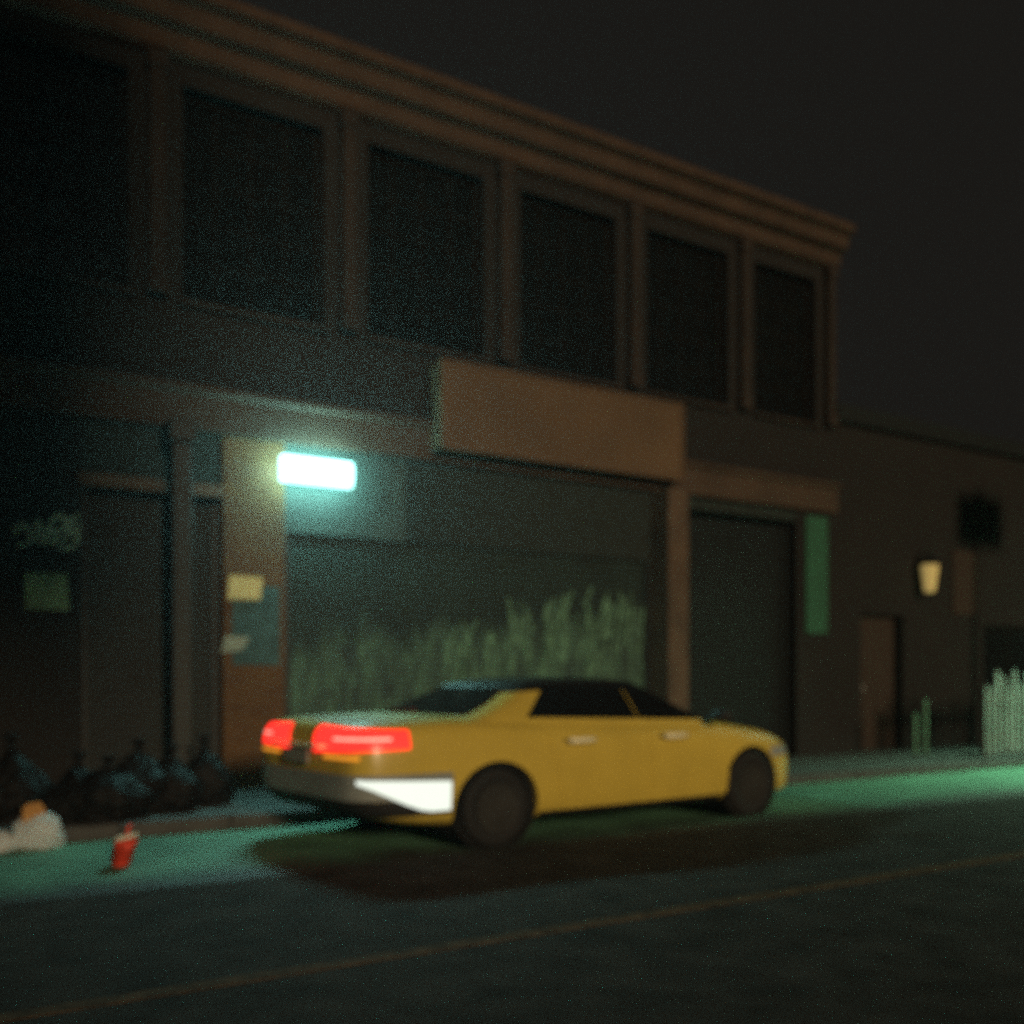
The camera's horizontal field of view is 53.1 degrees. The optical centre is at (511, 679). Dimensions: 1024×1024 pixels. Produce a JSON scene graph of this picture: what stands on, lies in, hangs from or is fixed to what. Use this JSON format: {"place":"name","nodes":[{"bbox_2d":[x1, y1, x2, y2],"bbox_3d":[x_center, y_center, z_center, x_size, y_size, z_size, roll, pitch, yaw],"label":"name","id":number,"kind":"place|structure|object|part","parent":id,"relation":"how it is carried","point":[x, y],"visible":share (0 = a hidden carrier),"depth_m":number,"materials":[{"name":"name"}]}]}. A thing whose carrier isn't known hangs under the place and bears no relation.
{"place":"outdoors","nodes":[
{"label":"outdoors","id":0,"kind":"place"},
{"bbox_2d":[0,830,15,852],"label":"carrier bag","id":1,"kind":"object","parent":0,"point":[7,841],"visible":1,"depth_m":8.43,"materials":[{"name":"white plastic"}]},
{"bbox_2d":[0,796,1023,1023],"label":"road","id":2,"kind":"structure","parent":0,"point":[944,946],"depth_m":5.66,"materials":[{"name":"grey asphalt"}]},
{"bbox_2d":[0,851,1023,1022],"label":"lane marking","id":3,"kind":"object","parent":2,"relation":"on","point":[112,999],"depth_m":5.39,"materials":[{"name":"paint"}]},
{"bbox_2d":[0,766,1023,904],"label":"parking lane","id":4,"kind":"structure","parent":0,"point":[75,869],"depth_m":9.03,"materials":[{"name":"grey asphalt"}]},
{"bbox_2d":[12,811,65,849],"bbox_3d":[-4.009,1.263,8.661,0.409,0.309,0.380,0,0,-16],"label":"carrier bag","id":5,"kind":"object","parent":4,"relation":"on","point":[42,831],"visible":0.95,"depth_m":8.53,"materials":[{"name":"white plastic"}]},
{"bbox_2d":[21,802,44,821],"bbox_3d":[-4.048,1.125,8.654,0.170,0.189,0.120,0,0,-33],"label":"card box","id":6,"kind":"object","parent":5,"relation":"in","point":[29,811],"visible":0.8,"depth_m":8.60,"materials":[{"name":"orange cardboard"}]},
{"bbox_2d":[111,823,138,866],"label":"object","id":7,"kind":"object","parent":4,"relation":"on","point":[124,849],"visible":1,"depth_m":7.76,"materials":[{"name":"red plastic"}]},
{"bbox_2d":[262,676,786,849],"bbox_3d":[0.452,0.716,10.371,5.779,1.495,2.554,0,0,-38],"label":"taxi","id":8,"kind":"object","parent":4,"relation":"on","point":[483,763],"visible":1,"depth_m":9.01,"materials":[{"name":"yellow paint"}]},
{"bbox_3d":[-0.692,0.201,9.488,0.791,0.255,1.480,0,0,-38],"label":"rear window","id":9,"kind":"part","parent":8,"relation":"part of","materials":[{"name":"black glass"}]},
{"bbox_3d":[0.595,0.227,9.483,1.363,0.315,0.236,0,0,-38],"label":"side window","id":10,"kind":"part","parent":8,"relation":"part of","materials":[{"name":"black glass"}]},
{"bbox_3d":[0.810,0.786,9.352,1.243,0.729,0.191,0,0,-39],"label":"door","id":11,"kind":"part","parent":8,"relation":"part of","materials":[{"name":"yellow paint"}]},
{"bbox_3d":[1.581,0.246,10.391,0.609,0.354,1.349,0,0,26],"label":"side window","id":12,"kind":"part","parent":8,"relation":"part of","materials":[{"name":"black glass"}]},
{"bbox_3d":[1.760,0.793,10.090,1.113,0.716,0.202,0,0,-38],"label":"door","id":13,"kind":"part","parent":8,"relation":"part of","materials":[{"name":"yellow paint"}]},
{"bbox_2d":[0,743,1023,829],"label":"pavement","id":14,"kind":"structure","parent":0,"point":[248,800],"depth_m":15.56,"materials":[{"name":"concrete"}]},
{"bbox_2d":[0,733,53,822],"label":"rubbish bag","id":15,"kind":"object","parent":14,"relation":"on","point":[23,781],"visible":0.68,"depth_m":9.27,"materials":[{"name":"black plastic"}]},
{"bbox_2d":[39,751,91,822],"bbox_3d":[-4.014,0.979,9.477,0.662,0.620,0.536,0,0,-33],"label":"rubbish bag","id":16,"kind":"object","parent":14,"relation":"on","point":[51,798],"visible":0.5,"depth_m":9.31,"materials":[{"name":"black plastic"}]},
{"bbox_2d":[63,754,155,822],"bbox_3d":[-3.716,0.991,9.470,0.558,0.596,0.732,0,0,27],"label":"rubbish bag","id":17,"kind":"object","parent":14,"relation":"on","point":[104,794],"visible":1,"depth_m":9.28,"materials":[{"name":"black plastic"}]},
{"bbox_2d":[113,738,171,814],"bbox_3d":[-3.614,0.928,9.919,0.715,0.721,0.610,0,0,-33],"label":"rubbish bag","id":18,"kind":"object","parent":14,"relation":"on","point":[147,771],"visible":0.49,"depth_m":9.80,"materials":[{"name":"black plastic"}]},
{"bbox_2d":[162,417,197,766],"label":"black column","id":19,"kind":"structure","parent":14,"relation":"on","point":[179,438],"depth_m":11.34,"materials":[{"name":"metal"}]},
{"bbox_2d":[158,744,202,812],"bbox_3d":[-3.392,0.966,10.104,0.705,0.646,0.579,0,0,-33],"label":"rubbish bag","id":20,"kind":"object","parent":14,"relation":"on","point":[184,793],"visible":0.71,"depth_m":9.98,"materials":[{"name":"black plastic"}]},
{"bbox_2d":[186,735,234,805],"bbox_3d":[-3.186,0.931,10.605,0.628,0.715,0.504,0,0,-33],"label":"rubbish bag","id":21,"kind":"object","parent":14,"relation":"on","point":[210,771],"visible":0.74,"depth_m":10.47,"materials":[{"name":"black plastic"}]},
{"bbox_2d":[910,713,920,756],"bbox_3d":[6.754,0.927,17.146,0.180,0.730,0.180,0,0,-33],"label":"bollard","id":22,"kind":"object","parent":14,"relation":"on","point":[915,716],"visible":1,"depth_m":17.12,"materials":[{"name":"grey metal"}]},
{"bbox_2d":[920,699,930,755],"bbox_3d":[7.010,0.812,17.363,0.180,0.960,0.180,0,0,-33],"label":"bollard","id":23,"kind":"object","parent":14,"relation":"on","point":[925,702],"visible":0.99,"depth_m":17.34,"materials":[{"name":"grey metal"}]},
{"bbox_2d":[964,669,1023,757],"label":"slatted barrier","id":24,"kind":"object","parent":14,"relation":"on","point":[997,736],"visible":1,"depth_m":17.04,"materials":[{"name":"white paint"}]},
{"bbox_2d":[237,0,1023,442],"label":"sky","id":25,"kind":"structure","parent":0,"point":[901,122],"materials":[{"name":"black"}]},
{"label":"ground","id":26,"kind":"structure","parent":0,"visible":0},
{"bbox_2d":[0,0,854,788],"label":"brick building","id":27,"kind":"structure","parent":26,"relation":"on","point":[254,242],"depth_m":13.00,"materials":[{"name":"brown brick"}]},
{"bbox_2d":[24,573,68,610],"bbox_3d":[-5.012,-0.946,11.034,0.443,0.394,0.012,0,0,-33],"label":"poster","id":28,"kind":"object","parent":27,"relation":"attached to","point":[44,591],"visible":1,"depth_m":11.03,"materials":[{"name":"green paper"}]},
{"bbox_2d":[11,513,81,549],"bbox_3d":[-5.013,-1.605,11.036,0.706,0.424,0.005,0,0,-33],"label":"graffiti tag","id":29,"kind":"object","parent":27,"relation":"attached to","point":[53,534],"visible":1,"depth_m":11.07,"materials":[{"name":"paint"}]},
{"bbox_2d":[0,38,133,295],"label":"window","id":30,"kind":"structure","parent":27,"relation":"in","point":[62,119],"depth_m":11.33,"materials":[{"name":"black glass"}]},
{"bbox_2d":[221,635,249,652],"bbox_3d":[-3.280,-0.418,12.140,0.352,0.208,0.007,0,0,-33],"label":"paper scrap","id":31,"kind":"object","parent":27,"relation":"attached to","point":[233,643],"visible":1,"depth_m":12.13,"materials":[{"name":"white paper"}]},
{"bbox_2d":[227,575,262,599],"bbox_3d":[-3.176,-1.089,12.196,0.437,0.286,0.020,0,0,-33],"label":"notice","id":32,"kind":"object","parent":27,"relation":"attached to","point":[245,587],"visible":1,"depth_m":12.18,"materials":[{"name":"yellow paper"}]},
{"bbox_2d":[178,93,329,333],"bbox_3d":[-3.131,-5.600,12.390,1.840,2.560,0.360,0,0,-33],"label":"window","id":33,"kind":"structure","parent":27,"relation":"in","point":[250,182],"depth_m":12.47,"materials":[{"name":"black glass"}]},
{"bbox_2d":[232,586,279,664],"bbox_3d":[-3.066,-0.649,12.284,0.586,0.954,0.006,0,0,-33],"label":"poster","id":34,"kind":"object","parent":27,"relation":"attached to","point":[257,622],"visible":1,"depth_m":12.30,"materials":[{"name":"teal paper"}]},
{"bbox_2d":[280,455,353,488],"bbox_3d":[-2.416,-2.524,12.529,0.896,0.295,0.333,0,0,-33],"label":"wall lamp","id":35,"kind":"object","parent":27,"relation":"attached to","point":[311,471],"visible":1,"depth_m":12.40,"materials":[{"name":"white"}]},
{"bbox_2d":[364,150,489,364],"bbox_3d":[-1.166,-5.600,13.648,1.830,2.560,0.360,0,0,-33],"label":"window","id":36,"kind":"structure","parent":27,"relation":"in","point":[422,221],"depth_m":13.74,"materials":[{"name":"black glass"}]},
{"bbox_2d":[427,358,684,483],"bbox_3d":[0.741,-3.570,14.491,4.169,1.160,0.400,0,0,-33],"label":"shop sign","id":37,"kind":"object","parent":27,"relation":"attached to","point":[481,411],"visible":0.9,"depth_m":14.16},
{"bbox_2d":[517,196,621,389],"bbox_3d":[0.784,-5.600,14.898,1.800,2.560,0.360,0,0,-33],"label":"window","id":38,"kind":"structure","parent":27,"relation":"in","point":[564,254],"depth_m":14.99,"materials":[{"name":"black glass"}]},
{"bbox_2d":[644,235,733,411],"bbox_3d":[2.720,-5.600,16.139,1.800,2.560,0.360,0,0,-33],"label":"window","id":39,"kind":"structure","parent":27,"relation":"in","point":[683,282],"depth_m":16.27,"materials":[{"name":"black glass"}]},
{"bbox_2d":[752,267,821,428],"bbox_3d":[4.560,-5.600,17.320,1.570,2.560,0.360,0,0,-33],"label":"window","id":40,"kind":"structure","parent":27,"relation":"in","point":[780,302],"depth_m":17.46,"materials":[{"name":"black glass"}]},
{"bbox_2d":[806,515,827,633],"bbox_3d":[5.225,-1.791,17.556,0.534,2.000,0.020,0,0,-33],"label":"banner","id":41,"kind":"object","parent":27,"relation":"attached to","point":[816,574],"visible":1,"depth_m":17.54,"materials":[{"name":"green fabric"}]},
{"bbox_2d":[1,757,1023,842],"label":"kerb","id":42,"kind":"structure","parent":26,"relation":"on","point":[104,831],"depth_m":9.94,"materials":[{"name":"concrete"}]},
{"bbox_2d":[834,403,1023,752],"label":"brick building","id":43,"kind":"structure","parent":26,"relation":"on","point":[910,490],"depth_m":19.28,"materials":[{"name":"brown brick"}]},
{"bbox_2d":[861,615,892,749],"bbox_3d":[6.669,0.055,18.874,1.200,2.470,0.180,0,0,-33],"label":"door","id":44,"kind":"structure","parent":43,"relation":"in","point":[876,631],"depth_m":18.95,"materials":[{"name":"brown wood"}]},
{"bbox_2d":[915,549,939,596],"bbox_3d":[7.726,-1.981,19.042,0.452,0.898,0.337,0,0,30],"label":"wall lantern","id":45,"kind":"object","parent":43,"relation":"attached to","point":[929,566],"depth_m":18.95,"materials":[{"name":"yellow glass"}]},
{"bbox_2d":[951,550,977,615],"bbox_3d":[8.856,-1.888,20.023,0.808,1.245,0.040,0,0,-33],"label":"board","id":46,"kind":"object","parent":43,"relation":"attached to","point":[964,582],"visible":1,"depth_m":19.98,"materials":[{"name":"brown wood"}]},
{"bbox_2d":[983,626,1023,704],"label":"window","id":47,"kind":"structure","parent":43,"relation":"in","point":[1003,647],"depth_m":21.15,"materials":[{"name":"black glass"}]}
]}

